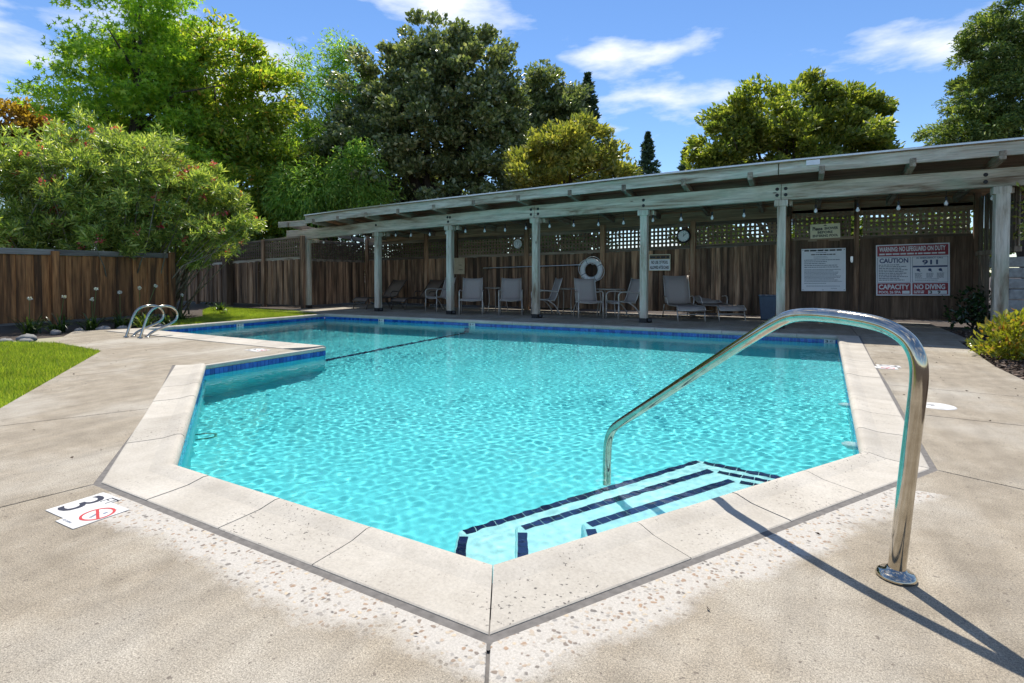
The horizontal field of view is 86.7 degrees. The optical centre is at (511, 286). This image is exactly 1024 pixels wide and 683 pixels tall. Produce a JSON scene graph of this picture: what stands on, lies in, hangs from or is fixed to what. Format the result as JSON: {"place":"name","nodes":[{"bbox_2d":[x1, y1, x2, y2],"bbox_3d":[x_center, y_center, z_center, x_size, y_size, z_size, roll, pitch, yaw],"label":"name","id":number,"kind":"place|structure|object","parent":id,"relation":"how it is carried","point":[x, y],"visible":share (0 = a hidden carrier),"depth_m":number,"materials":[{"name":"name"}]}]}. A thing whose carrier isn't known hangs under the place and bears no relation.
{"place":"outdoors","nodes":[
{"label":"outdoors","id":0,"kind":"place"},
{"bbox_2d":[0,339,99,407],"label":"lawn grass","id":1,"kind":"structure","parent":0,"point":[39,361],"depth_m":6.52,"materials":[{"name":"green plant"}]},
{"bbox_2d":[18,338,32,341],"bbox_3d":[-7.831,0.884,8.736,0.191,0.118,0.149,-1,2,-39],"label":"edging stone","id":2,"kind":"object","parent":1,"relation":"on","point":[26,339],"visible":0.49,"depth_m":8.71,"materials":[{"name":"grey stone"}]},
{"bbox_2d":[0,277,1023,378],"bbox_3d":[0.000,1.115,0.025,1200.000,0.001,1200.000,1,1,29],"label":"ground","id":3,"kind":"structure","parent":0,"point":[13,332],"depth_m":14.73,"materials":[{"name":"grey concrete"}]},
{"bbox_2d":[6,297,46,333],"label":"agapanthus","id":4,"kind":"object","parent":3,"relation":"on","point":[30,329],"visible":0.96,"depth_m":10.14,"materials":[{"name":"green plant"}]},
{"bbox_2d":[15,333,37,341],"bbox_3d":[-8.030,0.860,8.982,0.276,0.181,0.228,-1,1,-25],"label":"edging stone","id":5,"kind":"object","parent":3,"relation":"on","point":[33,337],"visible":0.58,"depth_m":8.95,"materials":[{"name":"grey stone"}]},
{"bbox_2d":[0,96,74,254],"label":"amber tree","id":6,"kind":"object","parent":3,"relation":"on","point":[27,118],"visible":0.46,"depth_m":36.88,"materials":[{"name":"orange plant"}]},
{"bbox_2d":[26,295,82,332],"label":"agapanthus","id":7,"kind":"object","parent":3,"relation":"on","point":[61,327],"visible":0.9,"depth_m":10.38,"materials":[{"name":"green plant"}]},
{"bbox_2d":[50,329,60,334],"bbox_3d":[-8.436,0.849,10.037,0.221,0.134,0.166,1,2,37],"label":"edging stone","id":8,"kind":"object","parent":3,"relation":"on","point":[55,332],"visible":0.79,"depth_m":9.97,"materials":[{"name":"grey stone"}]},
{"bbox_2d":[0,123,157,259],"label":"oleander","id":9,"kind":"object","parent":3,"relation":"on","point":[21,170],"visible":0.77,"depth_m":11.93,"materials":[{"name":"green plant"}]},
{"bbox_2d":[0,248,175,325],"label":"rust brown fence","id":10,"kind":"object","parent":3,"relation":"on","point":[45,279],"visible":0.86,"depth_m":11.84,"materials":[{"name":"brown wood"}]},
{"bbox_2d":[72,287,106,330],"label":"agapanthus","id":11,"kind":"object","parent":3,"relation":"on","point":[92,324],"visible":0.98,"depth_m":10.74,"materials":[{"name":"green plant"}]},
{"bbox_2d":[95,325,110,329],"bbox_3d":[-8.032,0.832,10.670,0.200,0.146,0.247,1,2,36],"label":"edging stone","id":12,"kind":"object","parent":3,"relation":"on","point":[103,327],"visible":0.58,"depth_m":10.62,"materials":[{"name":"grey stone"}]},
{"bbox_2d":[0,102,225,320],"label":"oleander","id":13,"kind":"object","parent":3,"relation":"on","point":[118,142],"visible":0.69,"depth_m":12.51,"materials":[{"name":"green plant"}]},
{"bbox_2d":[99,291,134,328],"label":"agapanthus","id":14,"kind":"object","parent":3,"relation":"on","point":[120,322],"visible":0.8,"depth_m":11.15,"materials":[{"name":"green plant"}]},
{"bbox_2d":[3,0,239,220],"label":"maple tree","id":15,"kind":"object","parent":3,"relation":"on","point":[109,95],"visible":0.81,"depth_m":20.17,"materials":[{"name":"green plant"}]},
{"bbox_2d":[117,325,127,328],"bbox_3d":[-7.808,0.834,10.880,0.151,0.122,0.184,1,1,29],"label":"edging stone","id":16,"kind":"object","parent":3,"relation":"on","point":[123,327],"visible":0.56,"depth_m":10.84,"materials":[{"name":"grey stone"}]},
{"bbox_2d":[125,284,157,326],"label":"agapanthus","id":17,"kind":"object","parent":3,"relation":"on","point":[139,287],"visible":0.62,"depth_m":11.56,"materials":[{"name":"green plant"}]},
{"bbox_2d":[122,312,164,327],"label":"agapanthus","id":18,"kind":"object","parent":3,"relation":"on","point":[140,322],"visible":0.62,"depth_m":11.12,"materials":[{"name":"green plant"}]},
{"bbox_2d":[153,313,173,324],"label":"agapanthus","id":19,"kind":"object","parent":3,"relation":"on","point":[165,320],"visible":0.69,"depth_m":11.79,"materials":[{"name":"green plant"}]},
{"bbox_2d":[165,293,194,319],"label":"agapanthus","id":20,"kind":"object","parent":3,"relation":"on","point":[181,316],"visible":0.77,"depth_m":12.80,"materials":[{"name":"green plant"}]},
{"bbox_2d":[127,150,266,316],"bbox_3d":[-8.212,-1.341,14.155,3.941,4.212,3.444,1,1,29],"label":"oleander","id":21,"kind":"object","parent":3,"relation":"on","point":[229,219],"visible":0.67,"depth_m":13.81,"materials":[{"name":"green plant"}]},
{"bbox_2d":[82,7,330,258],"bbox_3d":[-12.923,-5.581,23.285,10.397,12.403,6.166,0,1,13],"label":"pistache tree","id":22,"kind":"object","parent":3,"relation":"on","point":[236,138],"visible":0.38,"depth_m":22.45,"materials":[{"name":"green plant"}]},
{"bbox_2d":[186,223,295,303],"bbox_3d":[-10.829,-1.211,21.298,4.205,4.043,3.976,1,1,29],"label":"hedge shrub","id":23,"kind":"object","parent":3,"relation":"on","point":[267,237],"visible":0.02,"depth_m":21.16,"materials":[{"name":"green plant"}]},
{"bbox_2d":[177,235,305,308],"bbox_3d":[-10.191,-0.504,18.904,8.310,2.290,0.310,1,1,29],"label":"fence","id":24,"kind":"object","parent":3,"relation":"on","point":[263,280],"visible":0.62,"depth_m":18.05,"materials":[{"name":"brown wood"}]},
{"bbox_2d":[272,209,364,259],"bbox_3d":[-7.887,-1.426,22.947,4.288,4.211,4.142,1,1,29],"label":"hedge shrub","id":25,"kind":"object","parent":3,"relation":"on","point":[333,238],"visible":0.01,"depth_m":22.34,"materials":[{"name":"green plant"}]},
{"bbox_2d":[260,103,384,209],"bbox_3d":[-10.726,-5.114,30.871,8.110,11.059,5.483,0,1,-11],"label":"background tree","id":26,"kind":"object","parent":3,"relation":"on","point":[285,135],"visible":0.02,"depth_m":30.25,"materials":[{"name":"green plant"}]},
{"bbox_2d":[274,26,377,241],"bbox_3d":[-8.338,-5.949,26.121,5.586,12.882,5.043,1,1,29],"label":"pepper tree","id":27,"kind":"object","parent":3,"relation":"on","point":[329,99],"visible":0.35,"depth_m":25.44,"materials":[{"name":"green plant"}]},
{"bbox_2d":[260,136,406,258],"bbox_3d":[-7.136,-2.736,22.132,5.716,6.657,3.091,0,1,1],"label":"weeping shrub","id":28,"kind":"object","parent":3,"relation":"on","point":[338,185],"visible":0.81,"depth_m":21.47,"materials":[{"name":"green plant"}]},
{"bbox_2d":[332,202,440,302],"bbox_3d":[-4.707,-1.403,21.820,4.809,4.146,4.238,1,1,29],"label":"hedge shrub","id":29,"kind":"object","parent":3,"relation":"on","point":[346,207],"visible":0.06,"depth_m":21.65,"materials":[{"name":"green plant"}]},
{"bbox_2d":[295,8,535,242],"bbox_3d":[-4.130,-5.889,24.492,10.642,13.028,8.193,-1,1,-27],"label":"live oak","id":30,"kind":"object","parent":3,"relation":"on","point":[424,86],"visible":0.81,"depth_m":23.35,"materials":[{"name":"green plant"}]},
{"bbox_2d":[432,237,549,255],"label":"hedge shrub","id":31,"kind":"object","parent":3,"relation":"on","point":[476,247],"visible":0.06,"depth_m":19.30,"materials":[{"name":"green plant"}]},
{"bbox_2d":[0,304,1023,682],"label":"pool deck","id":32,"kind":"structure","parent":3,"relation":"on","point":[140,590],"depth_m":1.84,"materials":[{"name":"concrete"}]},
{"bbox_2d":[45,492,128,528],"bbox_3d":[-1.922,1.012,2.467,0.326,0.004,0.260,1,1,29],"label":"depth marker","id":33,"kind":"object","parent":32,"relation":"on","point":[85,511],"visible":1,"depth_m":2.45,"materials":[{"name":"white tile"}]},
{"bbox_2d":[123,304,164,336],"bbox_3d":[-6.440,0.590,9.512,0.088,0.553,0.688,1,1,29],"label":"grab rail","id":34,"kind":"object","parent":32,"relation":"on","point":[146,327],"visible":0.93,"depth_m":9.44,"materials":[{"name":"metal"}]},
{"bbox_2d":[137,305,178,337],"bbox_3d":[-6.117,0.592,9.393,0.088,0.553,0.688,1,1,29],"label":"grab rail","id":35,"kind":"object","parent":32,"relation":"on","point":[159,328],"visible":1,"depth_m":9.34,"materials":[{"name":"metal"}]},
{"bbox_2d":[248,348,267,351],"bbox_3d":[-3.591,0.894,7.676,0.326,0.004,0.260,1,1,29],"label":"depth marker","id":36,"kind":"object","parent":32,"relation":"on","point":[258,349],"visible":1,"depth_m":7.66,"materials":[{"name":"white"}]},
{"bbox_2d":[352,279,406,309],"bbox_3d":[-4.211,0.227,17.379,0.698,0.910,1.746,1,2,35],"label":"sun lounger","id":37,"kind":"object","parent":32,"relation":"on","point":[394,288],"visible":0.81,"depth_m":17.77,"materials":[{"name":"grey metal"}]},
{"bbox_2d":[390,280,444,309],"bbox_3d":[-2.949,0.233,17.086,0.698,0.910,1.746,1,2,37],"label":"sun lounger","id":38,"kind":"object","parent":32,"relation":"on","point":[434,284],"visible":0.88,"depth_m":17.45,"materials":[{"name":"grey metal"}]},
{"bbox_2d":[425,277,455,311],"bbox_3d":[-2.095,0.220,15.965,0.713,0.990,0.642,-1,2,-39],"label":"sling chair","id":39,"kind":"object","parent":32,"relation":"on","point":[443,293],"visible":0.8,"depth_m":15.99,"materials":[{"name":"grey fabric"}]},
{"bbox_2d":[459,278,483,314],"bbox_3d":[-1.083,0.249,14.648,0.642,0.990,0.713,0,1,1],"label":"sling chair","id":40,"kind":"object","parent":32,"relation":"on","point":[472,290],"visible":1,"depth_m":14.87,"materials":[{"name":"grey fabric"}]},
{"bbox_2d":[485,287,507,311],"bbox_3d":[-0.406,0.368,15.667,0.770,0.697,0.770,1,1,29],"label":"side table","id":41,"kind":"object","parent":32,"relation":"on","point":[495,288],"visible":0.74,"depth_m":15.58,"materials":[{"name":"grey metal"}]},
{"bbox_2d":[498,278,522,314],"bbox_3d":[-0.027,0.251,14.597,0.642,0.990,0.713,0,1,3],"label":"sling chair","id":42,"kind":"object","parent":32,"relation":"on","point":[511,290],"visible":0.99,"depth_m":14.82,"materials":[{"name":"grey fabric"}]},
{"bbox_2d":[101,313,929,634],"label":"swimming pool","id":43,"kind":"structure","parent":32,"relation":"in","point":[465,591],"depth_m":2.40,"materials":[{"name":"teal paint"}]},
{"bbox_2d":[180,319,856,566],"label":"pool water","id":44,"kind":"structure","parent":43,"relation":"in","point":[483,444],"depth_m":4.24,"materials":[{"name":"teal liquid"}]},
{"bbox_2d":[824,339,834,343],"bbox_3d":[5.473,0.944,9.351,0.170,0.068,0.007,1,1,26],"label":"waterline marker","id":45,"kind":"object","parent":43,"relation":"attached to","point":[829,341],"visible":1,"depth_m":9.35,"materials":[{"name":"tile"}]},
{"bbox_2d":[33,339,1018,633],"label":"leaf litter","id":46,"kind":"object","parent":32,"relation":"on","point":[417,633],"visible":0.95,"depth_m":3.95,"materials":[{"name":"brown plant"}]},
{"bbox_2d":[531,278,562,315],"bbox_3d":[0.917,0.256,14.340,0.713,0.990,0.642,0,1,-13],"label":"sling chair","id":47,"kind":"object","parent":32,"relation":"on","point":[554,291],"visible":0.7,"depth_m":14.36,"materials":[{"name":"grey fabric"}]},
{"bbox_2d":[557,288,577,314],"bbox_3d":[1.498,0.390,14.709,0.770,0.697,0.770,1,1,29],"label":"side table","id":48,"kind":"object","parent":32,"relation":"on","point":[563,300],"visible":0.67,"depth_m":14.62,"materials":[{"name":"grey metal"}]},
{"bbox_2d":[365,216,789,315],"bbox_3d":[0.707,-0.523,16.225,13.530,2.450,0.130,1,1,29],"label":"board fence","id":49,"kind":"object","parent":32,"relation":"on","point":[741,273],"visible":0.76,"depth_m":15.12,"materials":[{"name":"brown wood"}]},
{"bbox_2d":[454,258,464,273],"bbox_3d":[-1.702,-0.665,17.424,0.420,0.520,0.008,1,1,29],"label":"paper notice","id":50,"kind":"object","parent":49,"relation":"attached to","point":[459,265],"visible":0.9,"depth_m":17.41,"materials":[{"name":"beige paper"}]},
{"bbox_2d":[514,239,521,247],"bbox_3d":[0.166,-1.291,16.323,0.280,0.280,0.025,1,1,29],"label":"dial thermometer","id":51,"kind":"object","parent":49,"relation":"attached to","point":[517,243],"visible":1,"depth_m":16.32,"materials":[{"name":"white paint"}]},
{"bbox_2d":[483,264,580,268],"bbox_3d":[0.561,-0.583,16.186,3.321,0.154,0.109,1,1,29],"label":"reach pole","id":52,"kind":"object","parent":49,"relation":"attached to","point":[576,265],"visible":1,"depth_m":16.16,"materials":[{"name":"metal"}]},
{"bbox_2d":[578,256,603,281],"bbox_3d":[2.222,-0.465,15.203,0.772,0.772,0.157,1,1,29],"label":"ring buoy","id":53,"kind":"object","parent":49,"relation":"hanging from","point":[593,261],"visible":0.91,"depth_m":15.16,"materials":[{"name":"white paint"}]},
{"bbox_2d":[649,254,669,270],"bbox_3d":[3.904,-0.641,14.357,0.560,0.430,0.009,1,1,29],"label":"pool hours sign","id":54,"kind":"object","parent":49,"relation":"attached to","point":[659,262],"visible":1,"depth_m":14.35,"materials":[{"name":"white plastic"}]},
{"bbox_2d":[676,229,690,242],"bbox_3d":[4.419,-1.308,13.991,0.361,0.361,0.045,1,1,29],"label":"wall clock","id":55,"kind":"object","parent":49,"relation":"attached to","point":[683,235],"depth_m":13.99,"materials":[{"name":"white plastic"}]},
{"bbox_2d":[573,278,603,318],"bbox_3d":[1.887,0.275,13.526,0.642,0.990,0.713,0,1,-5],"label":"sling chair","id":56,"kind":"object","parent":32,"relation":"on","point":[585,292],"visible":1,"depth_m":13.74,"materials":[{"name":"grey fabric"}]},
{"bbox_2d":[596,288,624,315],"bbox_3d":[2.551,0.403,14.135,0.770,0.697,0.770,1,1,29],"label":"side table","id":57,"kind":"object","parent":32,"relation":"on","point":[605,298],"visible":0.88,"depth_m":14.05,"materials":[{"name":"grey metal"}]},
{"bbox_2d":[606,278,639,319],"bbox_3d":[2.747,0.281,13.232,0.713,0.990,0.642,0,1,-17],"label":"sling chair","id":58,"kind":"object","parent":32,"relation":"on","point":[632,294],"visible":0.98,"depth_m":13.29,"materials":[{"name":"grey fabric"}]},
{"bbox_2d":[278,137,1023,334],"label":"pool shelter","id":59,"kind":"object","parent":32,"relation":"on","point":[994,168],"visible":0.95,"depth_m":11.84,"materials":[{"name":"white paint"}]},
{"bbox_2d":[311,240,364,304],"bbox_3d":[-5.869,-0.479,18.353,0.078,2.085,2.421,1,1,29],"label":"side fence","id":60,"kind":"object","parent":59,"relation":"attached to","point":[336,280],"visible":0.94,"depth_m":18.30,"materials":[{"name":"brown wood"}]},
{"bbox_2d":[323,191,992,243],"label":"string lights","id":61,"kind":"object","parent":59,"relation":"hanging from","point":[815,211],"visible":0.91,"depth_m":11.76,"materials":[{"name":"white glass"}]},
{"bbox_2d":[975,186,1021,323],"bbox_3d":[9.108,-0.517,10.221,0.100,2.611,2.517,1,1,29],"label":"side fence","id":62,"kind":"object","parent":59,"relation":"attached to","point":[985,214],"visible":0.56,"depth_m":10.61,"materials":[{"name":"brown wood"}]},
{"bbox_2d":[662,275,705,321],"bbox_3d":[4.103,0.253,13.017,0.698,1.055,1.547,0,1,3],"label":"sun lounger","id":63,"kind":"object","parent":32,"relation":"on","point":[677,292],"visible":1,"depth_m":13.56,"materials":[{"name":"grey fabric"}]},
{"bbox_2d":[691,295,745,320],"bbox_3d":[4.985,0.461,13.324,0.698,0.625,1.935,0,1,-3],"label":"sun lounger","id":64,"kind":"object","parent":32,"relation":"on","point":[721,305],"visible":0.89,"depth_m":13.06,"materials":[{"name":"grey fabric"}]},
{"bbox_2d":[603,308,928,585],"bbox_3d":[1.018,0.841,2.704,0.124,1.535,1.897,-1,1,-23],"label":"handrail","id":65,"kind":"object","parent":32,"relation":"on","point":[894,570],"visible":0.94,"depth_m":1.89,"materials":[{"name":"metal"}]},
{"bbox_2d":[758,294,775,319],"bbox_3d":[6.077,0.483,12.874,0.400,0.590,0.400,1,1,29],"label":"waste bin","id":66,"kind":"object","parent":32,"relation":"on","point":[767,302],"visible":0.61,"depth_m":12.73,"materials":[{"name":"plastic"}]},
{"bbox_2d":[787,199,859,311],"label":"lattice gate","id":67,"kind":"structure","parent":32,"relation":"on","point":[847,300],"depth_m":12.62,"materials":[{"name":"wood"}]},
{"bbox_2d":[801,248,845,290],"bbox_3d":[7.205,-0.392,12.562,0.890,0.985,0.010,0,1,29],"label":"notice board","id":68,"kind":"object","parent":67,"relation":"attached to","point":[823,269],"visible":1,"depth_m":12.55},
{"bbox_2d":[810,223,839,238],"bbox_3d":[7.233,-1.288,12.538,0.600,0.330,0.009,-1,1,29],"label":"shower sign","id":69,"kind":"object","parent":67,"relation":"attached to","point":[831,230],"visible":1,"depth_m":12.53,"materials":[{"name":"beige plastic"}]},
{"bbox_2d":[874,364,900,369],"bbox_3d":[4.338,0.926,6.265,0.260,0.004,0.326,1,1,29],"label":"depth marker","id":70,"kind":"object","parent":32,"relation":"on","point":[893,367],"visible":1,"depth_m":6.28,"materials":[{"name":"white"}]},
{"bbox_2d":[926,402,956,409],"bbox_3d":[3.449,0.966,4.407,0.260,0.006,0.260,1,1,29],"label":"skimmer lid","id":71,"kind":"object","parent":32,"relation":"on","point":[939,406],"visible":0.8,"depth_m":4.37,"materials":[{"name":"white plastic"}]},
{"bbox_2d":[504,59,594,250],"bbox_3d":[1.752,-5.877,28.756,5.134,12.625,4.761,1,1,29],"label":"dark oak","id":72,"kind":"object","parent":3,"relation":"on","point":[558,100],"visible":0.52,"depth_m":27.74,"materials":[{"name":"green plant"}]},
{"bbox_2d":[502,233,617,308],"bbox_3d":[1.964,-0.337,18.689,4.355,3.755,3.540,1,1,29],"label":"hedge shrub","id":73,"kind":"object","parent":3,"relation":"on","point":[563,245],"visible":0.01,"depth_m":18.31,"materials":[{"name":"green plant"}]},
{"bbox_2d":[499,109,642,247],"bbox_3d":[2.109,-2.978,20.580,5.239,7.246,4.341,1,1,29],"label":"laurel tree","id":74,"kind":"object","parent":3,"relation":"on","point":[565,151],"visible":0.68,"depth_m":19.68,"materials":[{"name":"green plant"}]},
{"bbox_2d":[573,71,636,238],"bbox_3d":[4.268,-5.725,30.087,5.356,12.223,5.047,1,2,43],"label":"conifer","id":75,"kind":"object","parent":3,"relation":"on","point":[593,101],"visible":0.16,"depth_m":29.55,"materials":[{"name":"green plant"}]},
{"bbox_2d":[636,130,661,246],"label":"conifer","id":76,"kind":"object","parent":3,"relation":"on","point":[647,156],"visible":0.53,"depth_m":59.38,"materials":[{"name":"green plant"}]},
{"bbox_2d":[677,146,690,243],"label":"conifer","id":77,"kind":"object","parent":3,"relation":"on","point":[681,167],"visible":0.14,"depth_m":63.48,"materials":[{"name":"green plant"}]},
{"bbox_2d":[668,224,776,314],"bbox_3d":[6.605,-0.587,16.376,3.590,3.284,3.206,1,1,29],"label":"hedge shrub","id":78,"kind":"object","parent":3,"relation":"on","point":[723,237],"visible":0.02,"depth_m":16.11,"materials":[{"name":"green plant"}]},
{"bbox_2d":[680,65,905,240],"bbox_3d":[11.357,-3.969,22.068,8.148,9.204,6.806,1,1,29],"label":"round tree","id":79,"kind":"object","parent":3,"relation":"on","point":[830,117],"visible":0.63,"depth_m":20.76,"materials":[{"name":"green plant"}]},
{"bbox_2d":[792,215,877,246],"bbox_3d":[9.117,-0.791,15.237,2.934,3.086,3.076,1,1,29],"label":"hedge shrub","id":80,"kind":"object","parent":3,"relation":"on","point":[852,227],"visible":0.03,"depth_m":14.75,"materials":[{"name":"green plant"}]},
{"bbox_2d":[858,192,981,325],"bbox_3d":[8.804,-0.623,11.809,2.127,2.850,0.115,1,1,29],"label":"fence","id":81,"kind":"object","parent":3,"relation":"on","point":[963,261],"visible":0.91,"depth_m":11.77,"materials":[{"name":"brown wood"}]},
{"bbox_2d":[876,243,949,295],"bbox_3d":[8.676,-0.368,11.772,1.300,1.120,0.010,0,1,29],"label":"warning sign","id":82,"kind":"object","parent":81,"relation":"attached to","point":[923,269],"visible":1,"depth_m":11.76,"materials":[{"name":"white plastic"}]},
{"bbox_2d":[859,210,1023,277],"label":"hedge shrub","id":83,"kind":"object","parent":3,"relation":"on","point":[935,227],"visible":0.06,"depth_m":14.21,"materials":[{"name":"green plant"}]},
{"bbox_2d":[942,285,990,329],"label":"camellia shrub","id":84,"kind":"object","parent":3,"relation":"on","point":[975,313],"visible":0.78,"depth_m":10.88,"materials":[{"name":"green plant"}]},
{"bbox_2d":[911,0,1023,278],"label":"broadleaf tree","id":85,"kind":"object","parent":3,"relation":"on","point":[976,111],"visible":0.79,"depth_m":17.51,"materials":[{"name":"green plant"}]},
{"bbox_2d":[949,330,1023,379],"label":"bark mulch","id":86,"kind":"object","parent":3,"relation":"on","point":[1014,362],"visible":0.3,"depth_m":6.84,"materials":[{"name":"brown wood"}]},
{"bbox_2d":[965,308,1023,361],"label":"golden shrub","id":87,"kind":"object","parent":3,"relation":"on","point":[1010,328],"visible":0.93,"depth_m":6.97,"materials":[{"name":"yellow plant"}]},
{"bbox_2d":[989,257,1023,315],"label":"block wall","id":88,"kind":"structure","parent":3,"relation":"on","point":[1016,291],"depth_m":10.04,"materials":[{"name":"grey concrete"}]},
{"bbox_2d":[1010,182,1023,239],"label":"overhanging branch","id":89,"kind":"object","parent":3,"relation":"on","point":[1012,207],"visible":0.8,"depth_m":9.08,"materials":[{"name":"green plant"}]},
{"bbox_2d":[0,0,1023,342],"label":"sky","id":90,"kind":"structure","parent":0,"point":[654,65],"materials":[{"name":"blue"}]},
{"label":"lawn strip","id":91,"kind":"structure","parent":0,"visible":0},
{"bbox_2d":[206,302,236,310],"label":"agapanthus","id":92,"kind":"object","parent":91,"relation":"on","point":[220,306],"visible":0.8,"depth_m":15.92,"materials":[{"name":"green plant"}]},
{"bbox_2d":[213,308,229,313],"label":"agapanthus","id":93,"kind":"object","parent":91,"relation":"on","point":[221,311],"visible":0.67,"depth_m":14.67,"materials":[{"name":"green plant"}]},
{"bbox_2d":[170,306,316,325],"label":"lawn","id":94,"kind":"structure","parent":91,"relation":"on","point":[238,314],"depth_m":14.21,"materials":[{"name":"green plant"}]},
{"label":"lawn","id":95,"kind":"structure","parent":0,"visible":0},
{"bbox_2d":[0,338,13,342],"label":"edging stone","id":96,"kind":"object","parent":95,"relation":"on","point":[4,339],"visible":0.49,"depth_m":8.65,"materials":[{"name":"grey stone"}]}
]}

